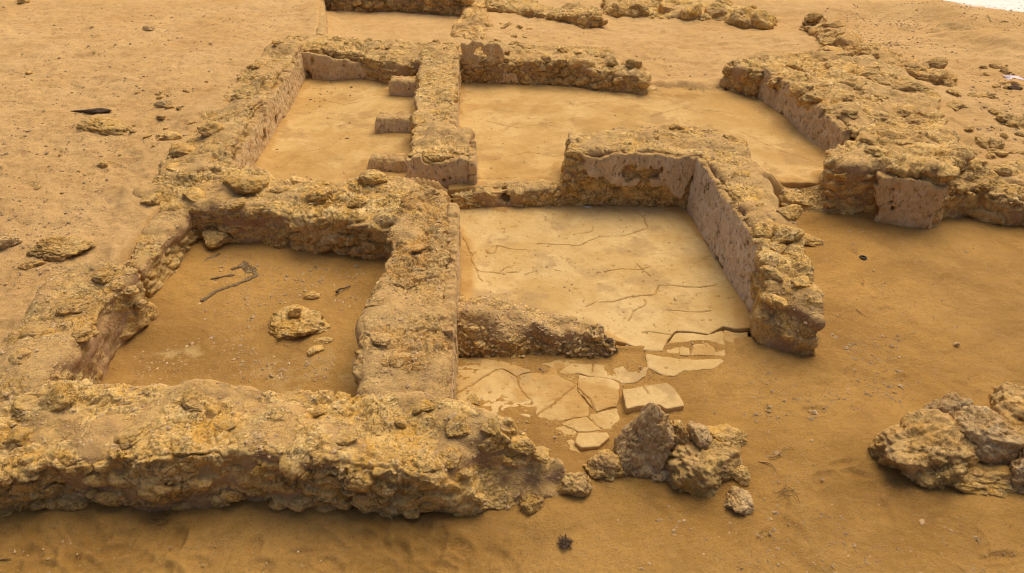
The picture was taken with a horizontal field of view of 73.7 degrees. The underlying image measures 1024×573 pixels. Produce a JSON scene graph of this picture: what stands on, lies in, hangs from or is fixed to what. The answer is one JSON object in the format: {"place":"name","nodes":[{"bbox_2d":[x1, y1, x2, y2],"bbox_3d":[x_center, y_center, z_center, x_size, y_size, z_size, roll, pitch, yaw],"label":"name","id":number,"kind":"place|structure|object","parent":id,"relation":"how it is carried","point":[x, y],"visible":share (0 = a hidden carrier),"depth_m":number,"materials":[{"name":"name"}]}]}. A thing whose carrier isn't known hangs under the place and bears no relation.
{"place":"outdoors","nodes":[
{"label":"outdoors","id":0,"kind":"place"},
{"bbox_2d":[0,0,1023,572],"bbox_3d":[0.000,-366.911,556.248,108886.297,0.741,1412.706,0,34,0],"label":"ground","id":1,"kind":"structure","parent":0,"point":[846,466],"depth_m":5.33,"materials":[{"name":"sand"}]},
{"bbox_2d":[0,233,22,248],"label":"rock","id":2,"kind":"object","parent":1,"relation":"on","point":[7,240],"visible":0.99,"depth_m":5.88,"materials":[{"name":"stone"}]},
{"bbox_2d":[17,0,29,3],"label":"rock","id":3,"kind":"object","parent":1,"relation":"on","point":[23,1],"visible":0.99,"depth_m":13.27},
{"bbox_2d":[17,259,45,269],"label":"rock","id":4,"kind":"object","parent":1,"relation":"on","point":[27,265],"visible":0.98,"depth_m":5.58,"materials":[{"name":"stone"}]},
{"bbox_2d":[26,235,95,261],"bbox_3d":[-3.828,-0.307,5.820,0.511,0.230,0.388,16,37,23],"label":"rock","id":5,"kind":"object","parent":1,"relation":"on","point":[61,248],"visible":0.96,"depth_m":5.74,"materials":[{"name":"stone"}]},
{"bbox_2d":[0,260,158,401],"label":"masonry wall","id":6,"kind":"structure","parent":1,"relation":"on","point":[80,321],"depth_m":4.87,"materials":[{"name":"stone"}]},
{"bbox_2d":[134,298,147,309],"bbox_3d":[-2.866,0.141,5.272,0.086,0.087,0.090,0,34,0],"label":"flake","id":7,"kind":"object","parent":6,"relation":"attached to","point":[140,303],"visible":1,"depth_m":5.25,"materials":[{"name":"stone"}]},
{"bbox_2d":[71,108,111,113],"bbox_3d":[-5.031,-2.095,8.159,0.495,0.076,0.099,0,34,0],"label":"charred log","id":8,"kind":"object","parent":1,"relation":"on","point":[96,110],"visible":1,"depth_m":8.13,"materials":[{"name":"brown wood"}]},
{"bbox_2d":[97,161,107,167],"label":"rock","id":9,"kind":"object","parent":1,"relation":"on","point":[102,164],"visible":1,"depth_m":7.04,"materials":[{"name":"stone"}]},
{"bbox_2d":[76,116,132,135],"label":"rock","id":10,"kind":"object","parent":1,"relation":"on","point":[106,125],"visible":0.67,"depth_m":7.72,"materials":[{"name":"stone"}]},
{"bbox_2d":[129,128,137,132],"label":"loose stone","id":11,"kind":"object","parent":1,"relation":"on","point":[132,130],"visible":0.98,"depth_m":7.67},
{"bbox_2d":[142,25,154,30],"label":"rock","id":12,"kind":"object","parent":1,"relation":"on","point":[147,28],"visible":1,"depth_m":11.29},
{"bbox_2d":[156,115,165,119],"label":"loose stone","id":13,"kind":"object","parent":1,"relation":"on","point":[160,117],"visible":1,"depth_m":7.89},
{"bbox_2d":[123,208,199,296],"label":"masonry wall","id":14,"kind":"structure","parent":1,"relation":"on","point":[165,241],"depth_m":6.07,"materials":[{"name":"stone"}]},
{"bbox_2d":[153,100,173,107],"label":"rock","id":15,"kind":"object","parent":1,"relation":"on","point":[158,104],"visible":0.81,"depth_m":8.24,"materials":[{"name":"stone"}]},
{"bbox_2d":[151,512,177,525],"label":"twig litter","id":16,"kind":"object","parent":1,"relation":"on","point":[162,518],"visible":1,"depth_m":3.92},
{"bbox_2d":[164,105,174,108],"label":"loose stone","id":17,"kind":"object","parent":1,"relation":"on","point":[168,106],"visible":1,"depth_m":8.18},
{"bbox_2d":[0,0,358,288],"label":"gravel","id":18,"kind":"structure","parent":1,"relation":"on","point":[47,269],"depth_m":7.54,"materials":[{"name":"gravel"}]},
{"bbox_2d":[205,253,220,260],"bbox_3d":[-2.758,-0.281,6.364,0.307,0.025,0.062,-25,41,-33],"label":"twig","id":19,"kind":"object","parent":1,"relation":"on","point":[212,256],"visible":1,"depth_m":6.34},
{"bbox_2d":[211,274,234,278],"bbox_3d":[-2.573,-0.087,6.075,0.208,0.020,0.041,-11,35,-16],"label":"twig","id":20,"kind":"object","parent":1,"relation":"on","point":[217,277],"visible":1,"depth_m":6.07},
{"bbox_2d":[200,260,257,301],"bbox_3d":[-2.429,-0.040,6.005,0.268,0.025,0.673,8,34,11],"label":"twig","id":21,"kind":"object","parent":1,"relation":"on","point":[249,278],"visible":1,"depth_m":5.99,"materials":[{"name":"wood"}]},
{"bbox_2d":[158,34,307,183],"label":"masonry wall","id":22,"kind":"structure","parent":1,"relation":"on","point":[239,130],"depth_m":7.95,"materials":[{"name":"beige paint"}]},
{"bbox_2d":[231,263,251,272],"bbox_3d":[-2.431,-0.154,6.175,0.209,0.025,0.139,24,41,32],"label":"twig","id":23,"kind":"object","parent":1,"relation":"on","point":[244,267],"visible":1,"depth_m":6.18,"materials":[{"name":"wood"}]},
{"bbox_2d":[133,255,367,379],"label":"gravel","id":24,"kind":"structure","parent":1,"relation":"on","point":[192,342],"depth_m":5.34,"materials":[{"name":"gravel"}]},
{"bbox_2d":[133,163,422,259],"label":"masonry wall","id":25,"kind":"structure","parent":1,"relation":"on","point":[356,216],"depth_m":6.40,"materials":[{"name":"stone"}]},
{"bbox_2d":[0,378,565,518],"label":"masonry wall","id":26,"kind":"structure","parent":1,"relation":"on","point":[70,445],"depth_m":3.91,"materials":[{"name":"stone"}]},
{"bbox_2d":[268,304,330,341],"bbox_3d":[-1.683,0.303,5.442,0.519,0.181,0.442,0,34,0],"label":"rock","id":27,"kind":"object","parent":1,"relation":"on","point":[282,324],"visible":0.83,"depth_m":5.36,"materials":[{"name":"stone"}]},
{"bbox_2d":[287,305,301,317],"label":"rock","id":28,"kind":"object","parent":27,"relation":"on","point":[293,311],"visible":1,"depth_m":5.38,"materials":[{"name":"stone"}]},
{"bbox_2d":[303,290,320,299],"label":"rock","id":29,"kind":"object","parent":1,"relation":"on","point":[312,294],"visible":1,"depth_m":5.77,"materials":[{"name":"stone"}]},
{"bbox_2d":[307,345,323,355],"bbox_3d":[-1.500,0.482,5.203,0.139,0.047,0.087,-25,41,-32],"label":"flake","id":30,"kind":"object","parent":1,"relation":"on","point":[312,350],"visible":1,"depth_m":5.18,"materials":[{"name":"stone"}]},
{"bbox_2d":[316,0,327,35],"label":"masonry wall","id":31,"kind":"structure","parent":1,"relation":"on","point":[322,26],"depth_m":11.88,"materials":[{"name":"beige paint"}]},
{"bbox_2d":[313,336,333,343],"bbox_3d":[-1.479,0.420,5.294,0.196,0.041,0.091,0,34,0],"label":"flake","id":32,"kind":"object","parent":1,"relation":"on","point":[324,340],"visible":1,"depth_m":5.28,"materials":[{"name":"stone"}]},
{"bbox_2d":[254,76,415,182],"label":"plaster floor","id":33,"kind":"structure","parent":1,"relation":"on","point":[302,135],"depth_m":8.46,"materials":[{"name":"paint"}]},
{"bbox_2d":[367,152,407,172],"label":"plinth","id":34,"kind":"structure","parent":33,"relation":"on","point":[390,162],"depth_m":7.43,"materials":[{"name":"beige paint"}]},
{"bbox_2d":[374,111,412,132],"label":"plinth","id":35,"kind":"structure","parent":33,"relation":"on","point":[399,121],"depth_m":8.41,"materials":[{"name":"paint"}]},
{"bbox_2d":[388,75,415,96],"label":"plinth","id":36,"kind":"structure","parent":33,"relation":"on","point":[401,86],"depth_m":9.58,"materials":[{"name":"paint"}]},
{"bbox_2d":[283,34,461,82],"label":"masonry wall","id":37,"kind":"structure","parent":1,"relation":"on","point":[331,58],"depth_m":10.19,"materials":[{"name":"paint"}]},
{"bbox_2d":[324,0,474,15],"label":"masonry wall","id":38,"kind":"structure","parent":1,"relation":"on","point":[447,7],"depth_m":13.14,"materials":[{"name":"stone"}]},
{"bbox_2d":[352,184,460,399],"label":"masonry wall","id":39,"kind":"structure","parent":1,"relation":"on","point":[406,332],"depth_m":4.90,"materials":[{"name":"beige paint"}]},
{"bbox_2d":[410,244,423,251],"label":"rock","id":40,"kind":"object","parent":39,"relation":"on","point":[417,248],"visible":1,"depth_m":5.53,"materials":[{"name":"stone"}]},
{"bbox_2d":[405,44,477,188],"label":"masonry wall","id":41,"kind":"structure","parent":1,"relation":"on","point":[443,147],"depth_m":7.63,"materials":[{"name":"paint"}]},
{"bbox_2d":[450,0,493,40],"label":"masonry wall","id":42,"kind":"structure","parent":1,"relation":"on","point":[470,23],"depth_m":11.93,"materials":[{"name":"stone"}]},
{"bbox_2d":[450,179,564,208],"bbox_3d":[-0.042,-0.963,7.266,1.312,0.351,0.356,-3,34,-4],"label":"threshold step","id":43,"kind":"object","parent":1,"relation":"on","point":[538,192],"visible":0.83,"depth_m":7.15,"materials":[{"name":"stone"}]},
{"bbox_2d":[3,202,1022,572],"bbox_3d":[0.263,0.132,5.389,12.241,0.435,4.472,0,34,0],"label":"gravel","id":44,"kind":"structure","parent":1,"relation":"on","point":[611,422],"depth_m":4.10,"materials":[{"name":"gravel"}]},
{"bbox_2d":[519,493,543,515],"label":"boulder","id":45,"kind":"object","parent":1,"relation":"on","point":[531,504],"visible":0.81,"depth_m":3.92,"materials":[{"name":"stone"}]},
{"bbox_2d":[483,0,607,27],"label":"masonry wall","id":46,"kind":"structure","parent":1,"relation":"on","point":[580,15],"depth_m":12.74,"materials":[{"name":"stone"}]},
{"bbox_2d":[455,40,651,94],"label":"masonry wall","id":47,"kind":"structure","parent":1,"relation":"on","point":[603,68],"depth_m":9.94,"materials":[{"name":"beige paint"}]},
{"bbox_2d":[556,534,573,551],"bbox_3d":[0.295,1.423,3.794,0.098,0.020,0.114,0,34,0],"label":"seaweed tuft","id":48,"kind":"object","parent":1,"relation":"on","point":[564,540],"visible":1,"depth_m":3.79,"materials":[{"name":"brown plant"}]},
{"bbox_2d":[556,471,592,497],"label":"boulder","id":49,"kind":"object","parent":1,"relation":"on","point":[577,484],"visible":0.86,"depth_m":4.04,"materials":[{"name":"stone"}]},
{"bbox_2d":[575,432,609,450],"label":"floor slab","id":50,"kind":"structure","parent":1,"relation":"on","point":[587,441],"depth_m":4.41,"materials":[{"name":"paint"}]},
{"bbox_2d":[457,330,747,451],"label":"broken floor","id":51,"kind":"structure","parent":1,"relation":"on","point":[598,389],"depth_m":4.91,"materials":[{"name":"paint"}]},
{"bbox_2d":[583,449,624,481],"bbox_3d":[0.572,1.121,4.221,0.274,0.243,0.232,0,34,0],"label":"boulder","id":52,"kind":"object","parent":1,"relation":"on","point":[604,464],"visible":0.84,"depth_m":4.15,"materials":[{"name":"stone"}]},
{"bbox_2d":[460,204,750,351],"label":"plaster floor","id":53,"kind":"structure","parent":1,"relation":"on","point":[492,251],"depth_m":6.19,"materials":[{"name":"paint"}]},
{"bbox_2d":[457,295,619,358],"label":"masonry wall","id":54,"kind":"structure","parent":53,"relation":"on","point":[488,326],"depth_m":5.15,"materials":[{"name":"stone"}]},
{"bbox_2d":[448,81,825,194],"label":"plaster floor","id":55,"kind":"structure","parent":1,"relation":"on","point":[543,107],"depth_m":8.79,"materials":[{"name":"paint"}]},
{"bbox_2d":[483,59,796,169],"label":"gravel","id":56,"kind":"structure","parent":1,"relation":"on","point":[597,109],"depth_m":8.79,"materials":[{"name":"gravel"}]},
{"bbox_2d":[613,402,677,477],"bbox_3d":[0.830,0.991,4.227,0.389,0.736,0.362,0,34,0],"label":"boulder","id":57,"kind":"object","parent":1,"relation":"on","point":[645,441],"visible":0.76,"depth_m":4.09,"materials":[{"name":"stone"}]},
{"bbox_2d":[622,383,683,413],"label":"floor slab","id":58,"kind":"structure","parent":1,"relation":"on","point":[665,397],"depth_m":4.72,"materials":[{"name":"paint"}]},
{"bbox_2d":[651,467,668,481],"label":"boulder","id":59,"kind":"object","parent":1,"relation":"on","point":[662,475],"visible":0.35,"depth_m":4.13,"materials":[{"name":"stone"}]},
{"bbox_2d":[668,419,689,444],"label":"boulder","id":60,"kind":"object","parent":1,"relation":"on","point":[680,431],"visible":0.32,"depth_m":4.17,"materials":[{"name":"stone"}]},
{"bbox_2d":[648,84,724,92],"bbox_3d":[2.507,-2.785,9.914,1.297,0.248,0.458,0,34,0],"label":"threshold step","id":61,"kind":"object","parent":1,"relation":"on","point":[703,88],"visible":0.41,"depth_m":9.89,"materials":[{"name":"stone"}]},
{"bbox_2d":[600,0,776,29],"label":"masonry wall","id":62,"kind":"structure","parent":1,"relation":"on","point":[747,17],"depth_m":12.94,"materials":[{"name":"stone"}]},
{"bbox_2d":[557,123,825,355],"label":"masonry wall","id":63,"kind":"structure","parent":1,"relation":"on","point":[717,185],"depth_m":6.40,"materials":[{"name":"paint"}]},
{"bbox_2d":[664,432,742,497],"bbox_3d":[1.186,1.118,4.202,0.536,0.379,0.472,0,34,0],"label":"boulder","id":64,"kind":"object","parent":1,"relation":"on","point":[692,468],"visible":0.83,"depth_m":4.06,"materials":[{"name":"stone"}]},
{"bbox_2d":[686,421,712,446],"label":"boulder","id":65,"kind":"object","parent":64,"relation":"on","point":[699,435],"visible":1,"depth_m":4.14,"materials":[{"name":"stone"}]},
{"bbox_2d":[510,2,919,77],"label":"gravel","id":66,"kind":"structure","parent":1,"relation":"on","point":[718,48],"depth_m":11.48,"materials":[{"name":"gravel"}]},
{"bbox_2d":[656,450,779,540],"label":"gravel","id":67,"kind":"structure","parent":1,"relation":"on","point":[774,512],"depth_m":3.96,"materials":[{"name":"stone"}]},
{"bbox_2d":[707,423,747,448],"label":"boulder","id":68,"kind":"object","parent":1,"relation":"on","point":[726,432],"visible":0.56,"depth_m":4.36,"materials":[{"name":"stone"}]},
{"bbox_2d":[723,486,754,514],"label":"boulder","id":69,"kind":"object","parent":1,"relation":"on","point":[739,500],"visible":0.97,"depth_m":3.97,"materials":[{"name":"stone"}]},
{"bbox_2d":[734,465,750,486],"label":"boulder","id":70,"kind":"object","parent":1,"relation":"on","point":[742,476],"visible":0.88,"depth_m":4.10,"materials":[{"name":"stone"}]},
{"bbox_2d":[769,446,792,457],"bbox_3d":[1.712,1.050,4.352,0.200,0.013,0.039,-16,37,-23],"label":"dry root","id":71,"kind":"object","parent":1,"relation":"on","point":[779,452],"visible":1,"depth_m":4.33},
{"bbox_2d":[772,485,799,501],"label":"twig litter","id":72,"kind":"object","parent":1,"relation":"on","point":[787,491],"visible":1,"depth_m":4.08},
{"bbox_2d":[778,184,857,214],"bbox_3d":[3.135,-0.886,7.204,1.017,0.314,0.564,0,34,0],"label":"threshold step","id":73,"kind":"object","parent":1,"relation":"on","point":[810,199],"visible":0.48,"depth_m":7.14,"materials":[{"name":"stone"}]},
{"bbox_2d":[751,335,903,420],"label":"gravel","id":74,"kind":"structure","parent":1,"relation":"on","point":[814,412],"depth_m":4.87,"materials":[{"name":"gravel"}]},
{"bbox_2d":[719,45,974,229],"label":"masonry wall","id":75,"kind":"structure","parent":1,"relation":"on","point":[885,136],"depth_m":7.81,"materials":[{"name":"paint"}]},
{"bbox_2d":[799,12,957,86],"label":"masonry wall","id":76,"kind":"structure","parent":1,"relation":"on","point":[823,30],"depth_m":10.14,"materials":[{"name":"stone"}]},
{"bbox_2d":[740,230,1020,572],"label":"gravel","id":77,"kind":"structure","parent":1,"relation":"on","point":[845,533],"depth_m":3.99,"materials":[{"name":"gravel"}]},
{"bbox_2d":[867,409,979,481],"bbox_3d":[2.591,1.003,4.270,0.703,0.442,0.473,0,34,0],"label":"boulder","id":78,"kind":"object","parent":1,"relation":"on","point":[912,444],"visible":0.77,"depth_m":4.14,"materials":[{"name":"stone"}]},
{"bbox_2d":[825,0,1023,55],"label":"gravel","id":79,"kind":"structure","parent":1,"relation":"on","point":[921,24],"depth_m":12.47,"materials":[{"name":"gravel"}]},
{"bbox_2d":[901,450,968,488],"bbox_3d":[2.598,1.073,4.184,0.426,0.334,0.342,0,34,0],"label":"boulder","id":80,"kind":"object","parent":1,"relation":"on","point":[944,475],"visible":0.46,"depth_m":4.05,"materials":[{"name":"stone"}]},
{"bbox_2d":[868,39,1023,152],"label":"gravel","id":81,"kind":"structure","parent":1,"relation":"on","point":[975,90],"depth_m":8.89,"materials":[{"name":"gravel"}]},
{"bbox_2d":[923,392,972,418],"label":"boulder","id":82,"kind":"object","parent":1,"relation":"on","point":[951,403],"visible":0.35,"depth_m":4.31,"materials":[{"name":"stone"}]},
{"bbox_2d":[946,88,959,96],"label":"loose stone","id":83,"kind":"object","parent":1,"relation":"on","point":[954,92],"visible":1,"depth_m":8.82,"materials":[{"name":"stone"}]},
{"bbox_2d":[945,100,964,108],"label":"loose stone","id":84,"kind":"object","parent":1,"relation":"on","point":[956,104],"visible":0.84,"depth_m":8.47,"materials":[{"name":"stone"}]},
{"bbox_2d":[962,125,973,131],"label":"loose stone","id":85,"kind":"object","parent":1,"relation":"on","point":[969,128],"visible":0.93,"depth_m":7.89,"materials":[{"name":"stone"}]},
{"bbox_2d":[924,21,1015,38],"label":"earth bank","id":86,"kind":"structure","parent":1,"relation":"on","point":[946,26],"depth_m":11.59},
{"bbox_2d":[967,92,979,97],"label":"loose stone","id":87,"kind":"object","parent":1,"relation":"on","point":[971,94],"visible":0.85,"depth_m":8.77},
{"bbox_2d":[947,461,1017,497],"bbox_3d":[2.863,1.171,4.141,0.608,0.176,0.283,0,34,0],"label":"boulder","id":88,"kind":"object","parent":1,"relation":"on","point":[980,478],"visible":0.62,"depth_m":4.07,"materials":[{"name":"stone"}]},
{"bbox_2d":[975,136,989,148],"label":"loose stone","id":89,"kind":"object","parent":1,"relation":"on","point":[981,141],"visible":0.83,"depth_m":7.65,"materials":[{"name":"stone"}]},
{"bbox_2d":[943,158,1023,226],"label":"rubble bank","id":90,"kind":"structure","parent":1,"relation":"on","point":[982,190],"depth_m":6.82,"materials":[{"name":"stone"}]},
{"bbox_2d":[979,92,987,97],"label":"loose stone","id":91,"kind":"object","parent":1,"relation":"on","point":[983,94],"visible":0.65,"depth_m":8.79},
{"bbox_2d":[954,405,1023,465],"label":"boulder","id":92,"kind":"object","parent":1,"relation":"on","point":[992,435],"visible":0.69,"depth_m":4.14,"materials":[{"name":"stone"}]},
{"bbox_2d":[985,92,995,98],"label":"loose stone","id":93,"kind":"object","parent":1,"relation":"on","point":[991,95],"visible":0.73,"depth_m":8.74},
{"bbox_2d":[985,153,996,158],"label":"loose stone","id":94,"kind":"object","parent":1,"relation":"on","point":[990,156],"visible":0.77,"depth_m":7.36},
{"bbox_2d":[989,64,998,68],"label":"loose stone","id":95,"kind":"object","parent":1,"relation":"on","point":[992,66],"visible":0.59,"depth_m":9.83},
{"bbox_2d":[988,108,1001,114],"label":"loose stone","id":96,"kind":"object","parent":1,"relation":"on","point":[994,111],"visible":0.95,"depth_m":8.31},
{"bbox_2d":[991,83,1000,87],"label":"loose stone","id":97,"kind":"object","parent":1,"relation":"on","point":[995,85],"visible":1,"depth_m":9.15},
{"bbox_2d":[988,139,1004,148],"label":"loose stone","id":98,"kind":"object","parent":1,"relation":"on","point":[996,143],"visible":0.84,"depth_m":7.56,"materials":[{"name":"stone"}]},
{"bbox_2d":[987,148,1008,156],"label":"loose stone","id":99,"kind":"object","parent":1,"relation":"on","point":[999,152],"visible":0.78,"depth_m":7.41,"materials":[{"name":"stone"}]},
{"bbox_2d":[993,62,1007,66],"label":"loose stone","id":100,"kind":"object","parent":1,"relation":"on","point":[999,63],"visible":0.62,"depth_m":9.84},
{"bbox_2d":[996,65,1007,68],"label":"loose stone","id":101,"kind":"object","parent":1,"relation":"on","point":[1000,66],"visible":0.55,"depth_m":9.77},
{"bbox_2d":[999,132,1008,138],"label":"loose stone","id":102,"kind":"object","parent":1,"relation":"on","point":[1003,135],"visible":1,"depth_m":7.76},
{"bbox_2d":[995,113,1015,122],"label":"loose stone","id":103,"kind":"object","parent":1,"relation":"on","point":[1003,118],"visible":0.86,"depth_m":8.11,"materials":[{"name":"stone"}]},
{"bbox_2d":[988,382,1023,433],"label":"boulder","id":104,"kind":"object","parent":1,"relation":"on","point":[1006,401],"visible":0.56,"depth_m":4.27,"materials":[{"name":"stone"}]},
{"bbox_2d":[1000,68,1011,74],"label":"loose stone","id":105,"kind":"object","parent":1,"relation":"on","point":[1005,71],"visible":0.81,"depth_m":9.59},
{"bbox_2d":[1005,119,1019,128],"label":"loose stone","id":106,"kind":"object","parent":1,"relation":"on","point":[1011,123],"visible":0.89,"depth_m":8.02,"materials":[{"name":"stone"}]},
{"bbox_2d":[1001,74,1023,79],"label":"rag","id":107,"kind":"object","parent":1,"relation":"on","point":[1008,77],"visible":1,"depth_m":9.22,"materials":[{"name":"fabric"}]},
{"bbox_2d":[1007,448,1023,493],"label":"boulder","id":108,"kind":"object","parent":1,"relation":"on","point":[1016,466],"visible":0.55,"depth_m":4.04,"materials":[{"name":"stone"}]},
{"bbox_2d":[1008,86,1022,89],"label":"wood block","id":109,"kind":"object","parent":1,"relation":"on","point":[1015,88],"depth_m":9.07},
{"bbox_2d":[1008,150,1023,154],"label":"loose stone","id":110,"kind":"object","parent":1,"relation":"on","point":[1016,152],"visible":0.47,"depth_m":7.41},
{"bbox_2d":[1013,116,1023,121],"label":"loose stone","id":111,"kind":"object","parent":1,"relation":"on","point":[1019,119],"visible":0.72,"depth_m":8.06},
{"bbox_2d":[1014,131,1023,136],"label":"loose stone","id":112,"kind":"object","parent":1,"relation":"on","point":[1020,133],"visible":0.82,"depth_m":7.79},
{"bbox_2d":[0,2,1023,572],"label":"gravel","id":113,"kind":"structure","parent":0,"point":[582,392],"depth_m":5.01,"materials":[{"name":"gravel"}]}
]}

